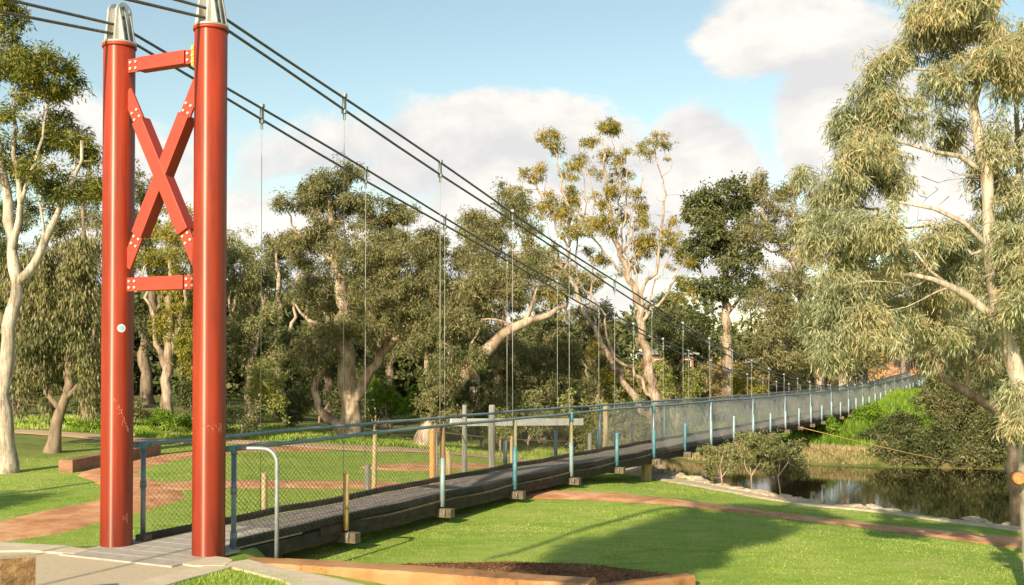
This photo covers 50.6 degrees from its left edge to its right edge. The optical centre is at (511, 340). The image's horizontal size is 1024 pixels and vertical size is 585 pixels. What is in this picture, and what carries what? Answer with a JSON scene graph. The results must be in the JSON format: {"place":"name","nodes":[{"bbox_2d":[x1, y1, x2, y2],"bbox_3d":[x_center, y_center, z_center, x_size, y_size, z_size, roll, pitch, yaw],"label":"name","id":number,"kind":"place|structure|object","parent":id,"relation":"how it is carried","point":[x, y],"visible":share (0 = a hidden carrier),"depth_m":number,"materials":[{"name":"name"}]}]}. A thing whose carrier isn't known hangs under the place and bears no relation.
{"place":"outdoors","nodes":[
{"label":"outdoors","id":0,"kind":"place"},
{"bbox_2d":[0,548,195,584],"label":"pavement","id":1,"kind":"structure","parent":0,"point":[54,569],"depth_m":10.71,"materials":[{"name":"beige concrete"}]},
{"bbox_2d":[0,447,328,541],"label":"path","id":2,"kind":"structure","parent":0,"point":[64,519],"depth_m":16.09,"materials":[{"name":"brown soil"}]},
{"bbox_2d":[14,429,528,460],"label":"path","id":3,"kind":"structure","parent":0,"point":[70,434],"depth_m":29.00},
{"bbox_2d":[0,360,1023,584],"bbox_3d":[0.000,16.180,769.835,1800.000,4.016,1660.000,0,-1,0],"label":"ground","id":4,"kind":"structure","parent":0,"point":[29,447],"depth_m":15.76,"materials":[{"name":"green plant"}]},
{"bbox_2d":[0,554,35,584],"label":"stone block","id":5,"kind":"structure","parent":4,"relation":"on","point":[17,569],"depth_m":9.02,"materials":[{"name":"stone"}]},
{"bbox_2d":[0,193,45,415],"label":"tree","id":6,"kind":"object","parent":4,"relation":"on","point":[3,242],"visible":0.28,"depth_m":35.64,"materials":[{"name":"green plant"}]},
{"bbox_2d":[10,363,46,411],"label":"shrub","id":7,"kind":"object","parent":4,"relation":"on","point":[38,394],"visible":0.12,"depth_m":35.94,"materials":[{"name":"green plant"}]},
{"bbox_2d":[0,542,87,553],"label":"kerb strip","id":8,"kind":"object","parent":4,"relation":"on","point":[28,547],"visible":0.35,"depth_m":11.84,"materials":[{"name":"concrete"}]},
{"bbox_2d":[0,217,101,452],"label":"weeping tree","id":9,"kind":"object","parent":4,"relation":"on","point":[75,343],"visible":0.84,"depth_m":25.22,"materials":[{"name":"green plant"}]},
{"bbox_2d":[0,0,102,473],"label":"gum tree","id":10,"kind":"object","parent":4,"relation":"on","point":[47,136],"visible":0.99,"depth_m":21.48,"materials":[{"name":"green plant"}]},
{"bbox_2d":[63,416,100,429],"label":"shrub","id":11,"kind":"object","parent":4,"relation":"on","point":[74,423],"visible":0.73,"depth_m":31.00,"materials":[{"name":"green plant"}]},
{"bbox_2d":[49,171,134,418],"bbox_3d":[-13.193,-1.247,34.331,3.041,8.169,2.381,-1,-1,41],"label":"tree","id":12,"kind":"object","parent":4,"relation":"on","point":[84,215],"visible":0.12,"depth_m":34.15,"materials":[{"name":"green plant"}]},
{"bbox_2d":[68,373,143,414],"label":"shrub","id":13,"kind":"object","parent":4,"relation":"on","point":[73,406],"visible":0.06,"depth_m":34.88,"materials":[{"name":"green plant"}]},
{"bbox_2d":[58,445,160,472],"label":"sleeper wall","id":14,"kind":"structure","parent":4,"relation":"on","point":[78,463],"depth_m":22.08,"materials":[{"name":"brown wood"}]},
{"bbox_2d":[133,401,153,424],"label":"shrub","id":15,"kind":"object","parent":4,"relation":"on","point":[137,411],"visible":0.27,"depth_m":33.07,"materials":[{"name":"green plant"}]},
{"bbox_2d":[134,159,191,403],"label":"tree","id":16,"kind":"object","parent":4,"relation":"on","point":[146,383],"visible":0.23,"depth_m":43.78,"materials":[{"name":"green plant"}]},
{"bbox_2d":[135,201,192,426],"bbox_3d":[-10.701,-0.680,34.027,2.691,7.518,2.475,0,-1,0],"label":"tree","id":17,"kind":"object","parent":4,"relation":"on","point":[173,340],"visible":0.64,"depth_m":33.90,"materials":[{"name":"green plant"}]},
{"bbox_2d":[142,407,191,432],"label":"shrub","id":18,"kind":"object","parent":4,"relation":"on","point":[166,420],"visible":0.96,"depth_m":31.79,"materials":[{"name":"green plant"}]},
{"bbox_2d":[129,561,243,584],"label":"kerb strip","id":19,"kind":"object","parent":4,"relation":"on","point":[174,577],"visible":0.44,"depth_m":10.40,"materials":[{"name":"concrete"}]},
{"bbox_2d":[171,375,233,416],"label":"shrub","id":20,"kind":"object","parent":4,"relation":"on","point":[181,398],"visible":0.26,"depth_m":35.85,"materials":[{"name":"green plant"}]},
{"bbox_2d":[178,555,232,566],"bbox_3d":[-3.174,2.432,11.155,0.756,0.326,0.478,-1,-1,31],"label":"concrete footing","id":21,"kind":"object","parent":4,"relation":"on","point":[215,561],"visible":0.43,"depth_m":11.04,"materials":[{"name":"concrete"}]},
{"bbox_2d":[156,240,269,374],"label":"tree","id":22,"kind":"object","parent":4,"relation":"on","point":[229,328],"visible":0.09,"depth_m":46.85,"materials":[{"name":"green plant"}]},
{"bbox_2d":[167,564,304,584],"bbox_3d":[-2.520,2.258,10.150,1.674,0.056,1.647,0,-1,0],"label":"lawn grass","id":23,"kind":"structure","parent":4,"relation":"on","point":[231,579],"depth_m":10.27,"materials":[{"name":"green plant"}]},
{"bbox_2d":[226,394,265,438],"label":"shrub","id":24,"kind":"object","parent":4,"relation":"on","point":[247,423],"visible":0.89,"depth_m":30.45,"materials":[{"name":"green plant"}]},
{"bbox_2d":[226,224,291,417],"bbox_3d":[-8.763,-0.480,36.921,2.615,7.183,2.443,0,-1,-15],"label":"tree","id":25,"kind":"object","parent":4,"relation":"on","point":[253,284],"visible":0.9,"depth_m":36.78,"materials":[{"name":"green plant"}]},
{"bbox_2d":[238,354,290,431],"bbox_3d":[-7.331,1.719,31.480,1.948,2.689,1.100,0,-1,23],"label":"shrub","id":26,"kind":"object","parent":4,"relation":"on","point":[272,383],"visible":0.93,"depth_m":31.34,"materials":[{"name":"green plant"}]},
{"bbox_2d":[262,473,266,509],"bbox_3d":[-3.922,2.464,17.161,0.093,0.728,0.092,0,-1,0],"label":"timber post","id":27,"kind":"object","parent":4,"relation":"on","point":[265,493],"visible":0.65,"depth_m":17.12,"materials":[{"name":"brown wood"}]},
{"bbox_2d":[253,227,317,414],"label":"tree","id":28,"kind":"object","parent":4,"relation":"on","point":[279,332],"visible":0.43,"depth_m":41.98,"materials":[{"name":"green plant"}]},
{"bbox_2d":[265,383,323,427],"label":"shrub","id":29,"kind":"object","parent":4,"relation":"on","point":[304,398],"visible":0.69,"depth_m":33.31,"materials":[{"name":"green plant"}]},
{"bbox_2d":[0,266,593,442],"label":"understorey","id":30,"kind":"object","parent":4,"relation":"on","point":[404,376],"visible":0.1,"depth_m":51.72,"materials":[{"name":"green plant"}]},
{"bbox_2d":[13,413,580,461],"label":"tall grass","id":31,"kind":"structure","parent":4,"relation":"on","point":[139,429],"depth_m":31.87,"materials":[{"name":"green plant"}]},
{"bbox_2d":[232,559,363,584],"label":"kerb strip","id":32,"kind":"object","parent":4,"relation":"on","point":[306,578],"visible":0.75,"depth_m":10.41,"materials":[{"name":"concrete"}]},
{"bbox_2d":[280,233,362,414],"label":"tree","id":33,"kind":"object","parent":4,"relation":"on","point":[328,377],"visible":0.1,"depth_m":47.86,"materials":[{"name":"green plant"}]},
{"bbox_2d":[286,373,362,422],"bbox_3d":[-6.735,2.178,39.155,3.039,2.099,1.586,0,-1,0],"label":"shrub","id":34,"kind":"object","parent":4,"relation":"on","point":[332,396],"visible":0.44,"depth_m":38.95,"materials":[{"name":"green plant"}]},
{"bbox_2d":[260,150,461,436],"bbox_3d":[-4.615,-0.977,32.529,6.276,9.794,4.727,0,-1,0],"label":"gum tree","id":35,"kind":"object","parent":4,"relation":"on","point":[385,260],"visible":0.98,"depth_m":32.66,"materials":[{"name":"green plant"}]},
{"bbox_2d":[364,464,370,496],"bbox_3d":[-2.518,2.518,18.861,0.115,0.707,0.112,0,-1,0],"label":"timber post","id":36,"kind":"object","parent":4,"relation":"on","point":[368,472],"visible":0.58,"depth_m":18.82,"materials":[{"name":"brown wood"}]},
{"bbox_2d":[372,430,376,488],"bbox_3d":[-2.449,2.236,19.266,0.097,1.279,0.084,0,-1,0],"label":"timber post","id":37,"kind":"object","parent":4,"relation":"on","point":[374,461],"visible":0.54,"depth_m":19.24,"materials":[{"name":"brown wood"}]},
{"bbox_2d":[355,351,400,429],"bbox_3d":[-4.791,1.901,37.868,2.223,3.207,1.827,0,-1,0],"label":"shrub","id":38,"kind":"object","parent":4,"relation":"on","point":[380,374],"visible":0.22,"depth_m":37.90,"materials":[{"name":"green plant"}]},
{"bbox_2d":[347,225,432,425],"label":"tree","id":39,"kind":"object","parent":4,"relation":"on","point":[391,358],"visible":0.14,"depth_m":43.77,"materials":[{"name":"green plant"}]},
{"bbox_2d":[363,374,423,435],"bbox_3d":[-4.033,2.279,36.183,2.274,2.470,1.539,0,-1,-16],"label":"shrub","id":40,"kind":"object","parent":4,"relation":"on","point":[386,399],"visible":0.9,"depth_m":36.00,"materials":[{"name":"green plant"}]},
{"bbox_2d":[246,557,595,584],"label":"retaining wall","id":41,"kind":"structure","parent":4,"relation":"on","point":[391,574],"depth_m":10.71,"materials":[{"name":"orange wood"}]},
{"bbox_2d":[361,462,496,470],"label":"bare earth","id":42,"kind":"structure","parent":4,"relation":"on","point":[427,465],"depth_m":24.32,"materials":[{"name":"brown soil"}]},
{"bbox_2d":[429,429,435,484],"bbox_3d":[-1.481,2.268,20.165,0.126,1.236,0.122,0,-1,0],"label":"timber post","id":43,"kind":"object","parent":4,"relation":"on","point":[434,447],"visible":0.43,"depth_m":20.12,"materials":[{"name":"beige wood"}]},
{"bbox_2d":[399,225,480,383],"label":"tree","id":44,"kind":"object","parent":4,"relation":"on","point":[457,354],"visible":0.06,"depth_m":45.46,"materials":[{"name":"green plant"}]},
{"bbox_2d":[0,0,925,567],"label":"suspension bridge","id":45,"kind":"structure","parent":4,"relation":"on","point":[346,516],"depth_m":12.09,"materials":[{"name":"red paint"}]},
{"bbox_2d":[796,426,1004,470],"bbox_3d":[10.534,2.877,29.831,1.698,0.861,22.196,0,-1,5],"label":"rope","id":46,"kind":"object","parent":45,"relation":"attached to","point":[916,454],"visible":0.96,"depth_m":29.40,"materials":[{"name":"fabric"}]},
{"bbox_2d":[462,405,466,471],"bbox_3d":[-1.015,2.161,23.168,0.116,1.558,0.112,0,-1,0],"label":"timber post","id":47,"kind":"object","parent":4,"relation":"on","point":[464,409],"visible":0.6,"depth_m":23.12,"materials":[{"name":"grey wood"}]},
{"bbox_2d":[442,377,490,437],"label":"shrub","id":48,"kind":"object","parent":4,"relation":"on","point":[469,384],"visible":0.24,"depth_m":38.72,"materials":[{"name":"green plant"}]},
{"bbox_2d":[442,204,508,408],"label":"tree","id":49,"kind":"object","parent":4,"relation":"on","point":[471,214],"visible":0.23,"depth_m":47.56,"materials":[{"name":"green plant"}]},
{"bbox_2d":[451,375,499,446],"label":"shrub","id":50,"kind":"object","parent":4,"relation":"on","point":[484,405],"visible":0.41,"depth_m":33.96,"materials":[{"name":"green plant"}]},
{"bbox_2d":[398,253,576,446],"bbox_3d":[-1.092,0.493,31.399,4.673,6.238,4.312,-1,-1,34],"label":"gum tree","id":51,"kind":"object","parent":4,"relation":"on","point":[459,322],"visible":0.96,"depth_m":31.32,"materials":[{"name":"green plant"}]},
{"bbox_2d":[488,405,494,466],"bbox_3d":[-0.441,2.189,23.768,0.164,1.544,0.153,0,-1,0],"label":"timber post","id":52,"kind":"object","parent":4,"relation":"on","point":[491,408],"visible":0.71,"depth_m":23.71,"materials":[{"name":"grey wood"}]},
{"bbox_2d":[481,407,517,451],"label":"shrub","id":53,"kind":"object","parent":4,"relation":"on","point":[501,427],"visible":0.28,"depth_m":32.38,"materials":[{"name":"green plant"}]},
{"bbox_2d":[509,436,511,463],"bbox_3d":[0.000,2.594,24.560,0.124,0.851,0.122,0,-1,0],"label":"timber post","id":54,"kind":"object","parent":4,"relation":"on","point":[510,450],"visible":0.31,"depth_m":24.52,"materials":[{"name":"brown wood"}]},
{"bbox_2d":[450,418,582,425],"bbox_3d":[0.196,1.932,25.570,4.210,0.318,0.050,1,-1,-42],"label":"white board","id":55,"kind":"object","parent":54,"relation":"attached to","point":[578,420],"visible":0.58,"depth_m":25.80,"materials":[{"name":"white wood"}]},
{"bbox_2d":[448,177,586,442],"bbox_3d":[0.168,-0.986,37.357,4.877,9.509,5.420,0,-1,0],"label":"gum tree","id":56,"kind":"object","parent":4,"relation":"on","point":[502,357],"visible":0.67,"depth_m":36.96,"materials":[{"name":"green plant"}]},
{"bbox_2d":[491,383,559,450],"bbox_3d":[0.419,2.522,33.373,2.392,2.411,1.404,-1,-1,31],"label":"shrub","id":57,"kind":"object","parent":4,"relation":"on","point":[529,404],"visible":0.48,"depth_m":33.29,"materials":[{"name":"green plant"}]},
{"bbox_2d":[394,560,674,583],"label":"mulch bed","id":58,"kind":"object","parent":4,"relation":"on","point":[573,569],"visible":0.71,"depth_m":11.94,"materials":[{"name":"brown plant"}]},
{"bbox_2d":[533,377,595,445],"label":"shrub","id":59,"kind":"object","parent":4,"relation":"on","point":[578,396],"visible":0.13,"depth_m":41.55,"materials":[{"name":"green plant"}]},
{"bbox_2d":[518,263,630,392],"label":"tree","id":60,"kind":"object","parent":4,"relation":"on","point":[538,327],"visible":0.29,"depth_m":57.73,"materials":[{"name":"green plant"}]},
{"bbox_2d":[152,290,1020,378],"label":"distant woodland","id":61,"kind":"object","parent":4,"relation":"on","point":[623,335],"visible":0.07,"depth_m":121.31,"materials":[{"name":"green plant"}]},
{"bbox_2d":[563,296,624,430],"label":"tree","id":62,"kind":"object","parent":4,"relation":"on","point":[589,330],"visible":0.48,"depth_m":53.77,"materials":[{"name":"green plant"}]},
{"bbox_2d":[545,385,646,454],"bbox_3d":[2.665,3.463,34.220,3.243,4.173,1.708,0,-1,0],"label":"shrub","id":63,"kind":"object","parent":4,"relation":"on","point":[571,409],"visible":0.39,"depth_m":34.04,"materials":[{"name":"green plant"}]},
{"bbox_2d":[497,116,700,436],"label":"gum tree","id":64,"kind":"object","parent":4,"relation":"on","point":[597,224],"visible":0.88,"depth_m":46.02,"materials":[{"name":"green plant"}]},
{"bbox_2d":[593,359,642,426],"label":"shrub","id":65,"kind":"object","parent":4,"relation":"on","point":[607,377],"visible":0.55,"depth_m":49.73,"materials":[{"name":"green plant"}]},
{"bbox_2d":[609,385,660,445],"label":"shrub","id":66,"kind":"object","parent":4,"relation":"on","point":[623,401],"visible":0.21,"depth_m":35.84,"materials":[{"name":"green plant"}]},
{"bbox_2d":[596,573,694,584],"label":"retaining wall","id":67,"kind":"structure","parent":4,"relation":"on","point":[683,579],"depth_m":11.35,"materials":[{"name":"orange stone"}]},
{"bbox_2d":[634,348,698,370],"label":"house","id":68,"kind":"structure","parent":4,"relation":"on","point":[640,354],"depth_m":115.69,"materials":[{"name":"white brick"}]},
{"bbox_2d":[644,289,711,411],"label":"tree","id":69,"kind":"object","parent":4,"relation":"on","point":[668,329],"visible":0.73,"depth_m":63.27,"materials":[{"name":"green plant"}]},
{"bbox_2d":[653,357,708,427],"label":"shrub","id":70,"kind":"object","parent":4,"relation":"on","point":[665,385],"visible":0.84,"depth_m":51.96,"materials":[{"name":"green plant"}]},
{"bbox_2d":[678,366,728,422],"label":"shrub","id":71,"kind":"object","parent":4,"relation":"on","point":[714,390],"visible":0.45,"depth_m":53.96,"materials":[{"name":"green plant"}]},
{"bbox_2d":[696,439,747,484],"bbox_3d":[4.767,2.894,24.591,1.219,1.363,0.954,0,-1,0],"label":"young gum","id":72,"kind":"object","parent":4,"relation":"on","point":[705,451],"visible":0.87,"depth_m":24.55,"materials":[{"name":"green plant"}]},
{"bbox_2d":[673,170,772,405],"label":"tall tree","id":73,"kind":"object","parent":4,"relation":"on","point":[714,208],"visible":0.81,"depth_m":65.46,"materials":[{"name":"green plant"}]},
{"bbox_2d":[608,431,875,464],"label":"shore reeds","id":74,"kind":"object","parent":4,"relation":"on","point":[854,449],"visible":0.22,"depth_m":41.78,"materials":[{"name":"beige plant"}]},
{"bbox_2d":[722,361,770,408],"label":"shrub","id":75,"kind":"object","parent":4,"relation":"on","point":[737,385],"visible":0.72,"depth_m":59.95,"materials":[{"name":"green plant"}]},
{"bbox_2d":[722,427,775,488],"bbox_3d":[5.239,3.031,23.874,1.149,2.213,1.199,0,-1,0],"label":"young gum","id":76,"kind":"object","parent":4,"relation":"on","point":[731,467],"visible":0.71,"depth_m":23.91,"materials":[{"name":"green plant"}]},
{"bbox_2d":[743,427,810,493],"bbox_3d":[5.718,3.232,23.295,1.378,2.782,1.256,0,-1,21],"label":"young gum","id":77,"kind":"object","parent":4,"relation":"on","point":[763,442],"visible":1,"depth_m":23.18,"materials":[{"name":"green plant"}]},
{"bbox_2d":[752,361,807,405],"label":"shrub","id":78,"kind":"object","parent":4,"relation":"on","point":[772,389],"visible":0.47,"depth_m":61.82,"materials":[{"name":"green plant"}]},
{"bbox_2d":[722,167,845,408],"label":"tall tree","id":79,"kind":"object","parent":4,"relation":"on","point":[760,354],"visible":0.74,"depth_m":57.24,"materials":[{"name":"green plant"}]},
{"bbox_2d":[768,292,807,369],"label":"tree","id":80,"kind":"object","parent":4,"relation":"on","point":[787,301],"visible":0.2,"depth_m":83.59,"materials":[{"name":"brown plant"}]},
{"bbox_2d":[603,387,980,446],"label":"bank grass","id":81,"kind":"structure","parent":4,"relation":"on","point":[893,398],"depth_m":51.74,"materials":[{"name":"green plant"}]},
{"bbox_2d":[571,352,1023,414],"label":"slope scrub","id":82,"kind":"object","parent":4,"relation":"on","point":[737,365],"visible":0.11,"depth_m":82.33,"materials":[{"name":"green plant"}]},
{"bbox_2d":[789,364,836,397],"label":"shrub","id":83,"kind":"object","parent":4,"relation":"on","point":[808,378],"visible":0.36,"depth_m":63.92,"materials":[{"name":"green plant"}]},
{"bbox_2d":[625,467,1020,531],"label":"shore track","id":84,"kind":"structure","parent":4,"relation":"on","point":[656,475],"depth_m":21.76,"materials":[{"name":"stone"}]},
{"bbox_2d":[809,413,844,436],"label":"shrub","id":85,"kind":"object","parent":4,"relation":"on","point":[831,425],"visible":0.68,"depth_m":46.67,"materials":[{"name":"green plant"}]},
{"bbox_2d":[800,258,890,396],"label":"tree","id":86,"kind":"object","parent":4,"relation":"on","point":[866,363],"visible":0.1,"depth_m":66.00,"materials":[{"name":"green plant"}]},
{"bbox_2d":[821,258,913,390],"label":"leaning tree","id":87,"kind":"object","parent":4,"relation":"on","point":[887,292],"visible":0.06,"depth_m":71.60,"materials":[{"name":"green plant"}]},
{"bbox_2d":[854,424,881,441],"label":"shrub","id":88,"kind":"object","parent":4,"relation":"on","point":[862,434],"visible":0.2,"depth_m":43.71,"materials":[{"name":"green plant"}]},
{"bbox_2d":[849,401,888,422],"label":"shrub","id":89,"kind":"object","parent":4,"relation":"on","point":[869,411],"visible":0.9,"depth_m":51.80,"materials":[{"name":"green plant"}]},
{"bbox_2d":[850,361,931,380],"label":"soil mound","id":90,"kind":"object","parent":4,"relation":"on","point":[894,366],"visible":0.11,"depth_m":95.31,"materials":[{"name":"orange soil"}]},
{"bbox_2d":[866,407,928,440],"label":"shrub","id":91,"kind":"object","parent":4,"relation":"on","point":[891,423],"visible":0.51,"depth_m":42.72,"materials":[{"name":"green plant"}]},
{"bbox_2d":[869,431,925,467],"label":"shrub","id":92,"kind":"object","parent":4,"relation":"on","point":[890,442],"visible":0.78,"depth_m":40.22,"materials":[{"name":"green plant"}]},
{"bbox_2d":[873,258,930,375],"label":"tree","id":93,"kind":"object","parent":4,"relation":"on","point":[904,369],"visible":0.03,"depth_m":91.77,"materials":[{"name":"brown plant"}]},
{"bbox_2d":[782,0,1023,568],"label":"eucalyptus","id":94,"kind":"object","parent":4,"relation":"on","point":[864,126],"visible":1,"depth_m":10.48,"materials":[{"name":"green plant"}]},
{"bbox_2d":[901,416,958,464],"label":"shrub","id":95,"kind":"object","parent":4,"relation":"on","point":[939,428],"visible":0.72,"depth_m":39.74,"materials":[{"name":"green plant"}]},
{"bbox_2d":[894,419,968,468],"bbox_3d":[15.674,4.061,40.101,3.200,2.310,1.972,0,-1,0],"label":"shrub","id":96,"kind":"object","parent":4,"relation":"on","point":[923,449],"visible":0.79,"depth_m":39.72,"materials":[{"name":"green plant"}]},
{"bbox_2d":[907,367,983,432],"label":"shrub","id":97,"kind":"object","parent":4,"relation":"on","point":[949,400],"visible":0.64,"depth_m":40.71,"materials":[{"name":"green plant"}]},
{"bbox_2d":[878,248,1021,526],"bbox_3d":[8.140,0.785,19.335,2.616,5.524,3.609,-1,-1,42],"label":"leaning tree","id":98,"kind":"object","parent":4,"relation":"on","point":[987,358],"visible":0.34,"depth_m":18.87,"materials":[{"name":"green plant"}]},
{"bbox_2d":[914,341,1001,412],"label":"shrub","id":99,"kind":"object","parent":4,"relation":"on","point":[930,382],"visible":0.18,"depth_m":47.81,"materials":[{"name":"green plant"}]},
{"bbox_2d":[943,429,995,464],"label":"shrub","id":100,"kind":"object","parent":4,"relation":"on","point":[986,445],"visible":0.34,"depth_m":39.44,"materials":[{"name":"green plant"}]},
{"bbox_2d":[947,429,992,469],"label":"shrub","id":101,"kind":"object","parent":4,"relation":"on","point":[970,446],"visible":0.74,"depth_m":39.38,"materials":[{"name":"green plant"}]},
{"bbox_2d":[958,408,1018,465],"bbox_3d":[17.799,3.798,39.637,3.198,2.785,2.011,0,-1,0],"label":"shrub","id":102,"kind":"object","parent":4,"relation":"on","point":[999,452],"visible":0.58,"depth_m":39.36,"materials":[{"name":"green plant"}]},
{"bbox_2d":[974,197,1023,376],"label":"tree","id":103,"kind":"object","parent":4,"relation":"on","point":[1001,217],"visible":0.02,"depth_m":52.56,"materials":[{"name":"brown plant"}]},
{"bbox_2d":[0,0,1023,359],"label":"sky","id":104,"kind":"structure","parent":0,"point":[747,86],"materials":[{"name":"blue"}]},
{"bbox_2d":[147,480,1021,547],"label":"path","id":105,"kind":"structure","parent":0,"point":[1008,541],"depth_m":18.61,"materials":[{"name":"brown soil"}]},
{"bbox_2d":[528,431,1010,523],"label":"river","id":106,"kind":"structure","parent":0,"point":[956,493],"depth_m":34.29,"materials":[{"name":"black liquid"}]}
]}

